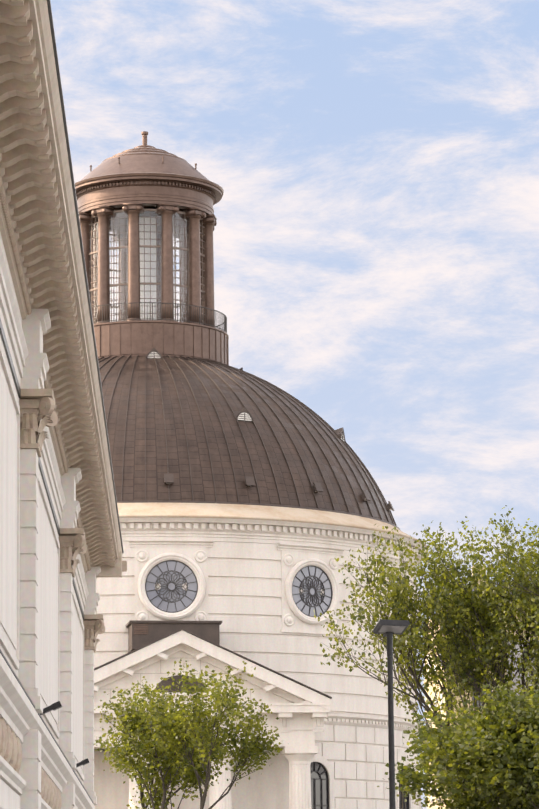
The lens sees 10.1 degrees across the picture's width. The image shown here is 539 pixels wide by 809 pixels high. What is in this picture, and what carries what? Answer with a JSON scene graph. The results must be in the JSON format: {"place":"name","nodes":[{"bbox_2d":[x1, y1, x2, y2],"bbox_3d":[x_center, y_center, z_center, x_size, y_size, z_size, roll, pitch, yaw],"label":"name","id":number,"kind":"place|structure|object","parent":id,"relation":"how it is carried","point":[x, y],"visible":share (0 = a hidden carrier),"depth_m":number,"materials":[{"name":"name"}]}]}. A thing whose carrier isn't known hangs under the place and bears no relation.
{"place":"outdoors","nodes":[
{"label":"outdoors","id":0,"kind":"place"},
{"bbox_2d":[0,0,121,808],"bbox_3d":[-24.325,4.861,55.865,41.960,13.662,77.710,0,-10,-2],"label":"building facade","id":1,"kind":"structure","parent":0,"point":[49,657],"depth_m":54.77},
{"bbox_2d":[0,0,123,802],"bbox_3d":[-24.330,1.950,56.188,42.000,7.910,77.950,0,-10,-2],"label":"roof cornice","id":2,"kind":"structure","parent":1,"relation":"attached to","point":[55,706],"depth_m":54.67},
{"bbox_2d":[0,0,126,808],"bbox_3d":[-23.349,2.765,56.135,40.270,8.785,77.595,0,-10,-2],"label":"gallery ornament","id":3,"kind":"object","parent":1,"relation":"attached to","point":[27,164],"visible":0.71,"depth_m":53.38,"materials":[{"name":"beige stone"}]},
{"bbox_2d":[94,750,288,808],"bbox_3d":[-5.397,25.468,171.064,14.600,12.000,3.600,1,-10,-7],"label":"portico wall","id":4,"kind":"structure","parent":0,"point":[268,788],"depth_m":170.32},
{"bbox_2d":[94,517,425,720],"bbox_3d":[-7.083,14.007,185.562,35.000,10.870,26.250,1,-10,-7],"label":"drum wall","id":5,"kind":"structure","parent":0,"point":[244,590],"depth_m":175.34,"materials":[{"name":"beige stone"}]},
{"bbox_2d":[98,356,394,524],"bbox_3d":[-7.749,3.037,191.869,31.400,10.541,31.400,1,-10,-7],"label":"dome","id":6,"kind":"structure","parent":5,"relation":"on","point":[180,489],"depth_m":180.10,"materials":[{"name":"brown metal"}]},
{"bbox_2d":[93,320,228,364],"bbox_3d":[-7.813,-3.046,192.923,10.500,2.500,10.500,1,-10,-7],"label":"lantern base","id":7,"kind":"object","parent":6,"relation":"on","point":[146,337],"visible":0.54,"depth_m":188.25,"materials":[{"name":"brown metal"}]},
{"bbox_2d":[89,212,203,322],"bbox_3d":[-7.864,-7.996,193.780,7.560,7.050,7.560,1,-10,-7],"label":"window glass","id":8,"kind":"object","parent":7,"relation":"on","point":[146,267],"depth_m":190.68,"materials":[{"name":"clear glass"}]},
{"bbox_2d":[89,209,204,324],"bbox_3d":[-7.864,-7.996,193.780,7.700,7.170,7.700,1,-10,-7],"label":"window muntins","id":9,"kind":"object","parent":8,"relation":"attached to","point":[113,248],"visible":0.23,"depth_m":190.77,"materials":[{"name":"white metal"}]},
{"bbox_2d":[139,217,155,319],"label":"window","id":10,"kind":"structure","parent":7,"relation":"on","point":[153,255],"depth_m":193.32,"materials":[{"name":"clear glass"}]},
{"bbox_2d":[79,202,216,326],"bbox_3d":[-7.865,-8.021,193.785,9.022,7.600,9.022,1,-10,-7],"label":"columns","id":11,"kind":"structure","parent":7,"relation":"on","point":[166,211],"depth_m":190.82,"materials":[{"name":"brown metal"}]},
{"bbox_2d":[75,131,223,232],"bbox_3d":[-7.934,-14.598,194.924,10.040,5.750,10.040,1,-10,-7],"label":"lantern roof","id":12,"kind":"structure","parent":11,"relation":"on","point":[147,176],"depth_m":191.32,"materials":[{"name":"brown metal"}]},
{"bbox_2d":[91,302,226,332],"bbox_3d":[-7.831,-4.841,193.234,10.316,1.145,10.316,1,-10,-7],"label":"railing","id":13,"kind":"object","parent":7,"relation":"on","point":[220,322],"visible":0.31,"depth_m":188.82,"materials":[{"name":"black metal"}]},
{"bbox_2d":[98,355,396,525],"bbox_3d":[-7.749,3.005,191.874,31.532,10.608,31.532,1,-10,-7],"label":"dome ribs","id":14,"kind":"object","parent":6,"relation":"attached to","point":[291,396],"visible":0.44,"depth_m":183.90,"materials":[{"name":"brown metal"}]},
{"bbox_2d":[117,500,400,530],"bbox_3d":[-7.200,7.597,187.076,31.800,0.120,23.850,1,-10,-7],"label":"dome gutter","id":15,"kind":"object","parent":6,"relation":"attached to","point":[162,501],"visible":0.46,"depth_m":176.79,"materials":[{"name":"beige stone"}]},
{"bbox_2d":[146,348,393,510],"bbox_3d":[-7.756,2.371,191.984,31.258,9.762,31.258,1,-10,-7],"label":"dormer vents","id":16,"kind":"object","parent":6,"relation":"attached to","point":[249,480],"visible":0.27,"depth_m":181.04,"materials":[{"name":"metal"}]},
{"bbox_2d":[148,352,391,510],"bbox_3d":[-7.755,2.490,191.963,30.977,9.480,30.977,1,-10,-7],"label":"dome vent louvres","id":17,"kind":"object","parent":16,"relation":"in","point":[247,417],"visible":0.15,"depth_m":181.24,"materials":[{"name":"grey metal"}]},
{"bbox_2d":[122,523,420,564],"bbox_3d":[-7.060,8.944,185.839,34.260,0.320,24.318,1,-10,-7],"label":"rotunda dentils","id":18,"kind":"object","parent":5,"relation":"attached to","point":[310,531],"visible":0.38,"depth_m":176.13,"materials":[{"name":"beige stone"}]},
{"bbox_2d":[117,502,426,546],"bbox_3d":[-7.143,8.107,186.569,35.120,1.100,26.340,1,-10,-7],"label":"cornice","id":19,"kind":"structure","parent":5,"relation":"attached to","point":[196,510],"depth_m":175.72,"materials":[{"name":"beige stone"}]},
{"bbox_2d":[129,539,419,654],"bbox_3d":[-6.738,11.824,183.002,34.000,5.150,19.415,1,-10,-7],"label":"round window surrounds","id":20,"kind":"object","parent":5,"relation":"attached to","point":[149,554],"depth_m":174.34,"materials":[{"name":"beige stone"}]},
{"bbox_2d":[146,561,405,618],"bbox_3d":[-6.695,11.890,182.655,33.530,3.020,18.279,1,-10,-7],"label":"oculus glass","id":21,"kind":"object","parent":20,"relation":"in","point":[185,600],"visible":0.23,"depth_m":173.94,"materials":[{"name":"grey glass"}]},
{"bbox_2d":[145,560,407,616],"bbox_3d":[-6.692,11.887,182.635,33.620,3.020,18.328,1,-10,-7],"label":"oculus muntins","id":22,"kind":"object","parent":20,"relation":"attached to","point":[300,587],"visible":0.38,"depth_m":174.01,"materials":[{"name":"grey metal"}]},
{"bbox_2d":[324,713,420,734],"bbox_3d":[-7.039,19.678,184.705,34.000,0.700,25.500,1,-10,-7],"label":"rotunda belt","id":23,"kind":"object","parent":5,"relation":"attached to","point":[333,719],"visible":0.25,"depth_m":178.51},
{"bbox_2d":[50,0,538,808],"label":"sky","id":24,"kind":"structure","parent":0,"point":[375,163],"materials":[{"name":"blue"}]},
{"label":"ground","id":25,"kind":"structure","parent":0,"visible":0},
{"bbox_2d":[94,658,282,808],"bbox_3d":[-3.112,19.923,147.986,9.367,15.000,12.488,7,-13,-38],"label":"tree","id":26,"kind":"object","parent":25,"relation":"on","point":[173,742],"visible":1,"depth_m":147.27,"materials":[{"name":"green plant"}]},
{"bbox_2d":[94,630,330,808],"bbox_3d":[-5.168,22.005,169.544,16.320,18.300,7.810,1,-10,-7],"label":"portico","id":27,"kind":"structure","parent":25,"relation":"on","point":[300,712],"depth_m":167.51,"materials":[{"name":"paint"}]},
{"bbox_2d":[126,620,221,652],"bbox_3d":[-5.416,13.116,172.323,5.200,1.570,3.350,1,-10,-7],"label":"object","id":28,"kind":"object","parent":27,"relation":"on","point":[208,630],"visible":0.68,"depth_m":170.87,"materials":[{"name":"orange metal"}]},
{"bbox_2d":[134,624,147,633],"bbox_3d":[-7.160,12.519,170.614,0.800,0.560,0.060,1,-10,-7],"label":"louver","id":29,"kind":"object","parent":28,"relation":"attached to","point":[140,629],"visible":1,"depth_m":170.58,"materials":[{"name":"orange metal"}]},
{"bbox_2d":[148,672,211,694],"bbox_3d":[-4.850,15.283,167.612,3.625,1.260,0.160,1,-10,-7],"label":"window surround","id":30,"kind":"object","parent":27,"relation":"attached to","point":[166,676],"visible":0.5,"depth_m":167.51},
{"bbox_2d":[156,675,204,691],"bbox_3d":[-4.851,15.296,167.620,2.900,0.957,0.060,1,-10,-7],"label":"lunette window","id":31,"kind":"structure","parent":30,"relation":"in","point":[169,681],"depth_m":167.59,"materials":[{"name":"grey glass"}]},
{"bbox_2d":[110,658,250,700],"bbox_3d":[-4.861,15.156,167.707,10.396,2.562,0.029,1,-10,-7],"label":"wall joints","id":32,"kind":"object","parent":27,"relation":"attached to","point":[169,673],"visible":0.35,"depth_m":167.67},
{"bbox_2d":[94,628,331,698],"bbox_3d":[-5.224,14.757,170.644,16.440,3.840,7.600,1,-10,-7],"label":"portico roof","id":33,"kind":"structure","parent":27,"relation":"on","point":[256,663],"depth_m":167.40,"materials":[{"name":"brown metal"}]},
{"bbox_2d":[94,725,418,808],"bbox_3d":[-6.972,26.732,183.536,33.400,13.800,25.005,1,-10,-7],"label":"lower wall","id":34,"kind":"structure","parent":25,"relation":"on","point":[357,757],"depth_m":177.91,"materials":[{"name":"white stone"}]},
{"bbox_2d":[311,754,420,808],"bbox_3d":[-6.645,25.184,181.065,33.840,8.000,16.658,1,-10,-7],"label":"arched window surrounds","id":35,"kind":"object","parent":34,"relation":"attached to","point":[323,761],"visible":0.23,"depth_m":175.72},
{"bbox_2d":[310,763,407,808],"bbox_3d":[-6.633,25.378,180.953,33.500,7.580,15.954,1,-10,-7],"label":"arched window glass","id":36,"kind":"object","parent":35,"relation":"in","point":[318,786],"depth_m":175.33,"materials":[{"name":"glass"}]},
{"bbox_2d":[310,762,408,808],"bbox_3d":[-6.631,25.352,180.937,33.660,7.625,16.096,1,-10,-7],"label":"arched window muntins","id":37,"kind":"object","parent":35,"relation":"attached to","point":[321,779],"visible":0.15,"depth_m":175.42,"materials":[{"name":"black metal"}]},
{"bbox_2d":[373,619,409,808],"bbox_3d":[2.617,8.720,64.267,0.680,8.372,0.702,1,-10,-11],"label":"street lamp","id":38,"kind":"object","parent":25,"relation":"on","point":[388,629],"visible":1,"depth_m":64.69,"materials":[{"name":"black metal"}]},
{"bbox_2d":[314,516,538,741],"bbox_3d":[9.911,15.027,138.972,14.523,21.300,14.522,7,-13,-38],"label":"tree","id":39,"kind":"object","parent":25,"relation":"on","point":[416,680],"visible":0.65,"depth_m":138.13,"materials":[{"name":"green plant"}]},
{"bbox_2d":[377,677,538,808],"bbox_3d":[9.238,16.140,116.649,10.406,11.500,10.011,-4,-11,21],"label":"tree","id":40,"kind":"object","parent":25,"relation":"on","point":[489,762],"visible":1,"depth_m":116.04,"materials":[{"name":"green plant"}]},
{"bbox_2d":[383,505,538,711],"bbox_3d":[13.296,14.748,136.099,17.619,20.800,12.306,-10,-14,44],"label":"tree","id":41,"kind":"object","parent":25,"relation":"on","point":[522,604],"visible":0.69,"depth_m":136.30,"materials":[{"name":"green plant"}]},
{"bbox_2d":[424,566,537,808],"bbox_3d":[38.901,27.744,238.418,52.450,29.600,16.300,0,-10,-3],"label":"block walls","id":42,"kind":"structure","parent":25,"relation":"on","point":[444,713],"depth_m":234.99,"materials":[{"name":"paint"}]},
{"bbox_2d":[428,655,491,801],"bbox_3d":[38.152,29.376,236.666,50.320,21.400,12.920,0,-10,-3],"label":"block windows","id":43,"kind":"structure","parent":42,"relation":"attached to","point":[441,695],"depth_m":234.04,"materials":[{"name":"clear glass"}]},
{"bbox_2d":[506,639,538,695],"bbox_3d":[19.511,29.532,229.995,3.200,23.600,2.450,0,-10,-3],"label":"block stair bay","id":44,"kind":"object","parent":25,"relation":"on","point":[516,656],"depth_m":230.38,"materials":[{"name":"grey"}]}
]}

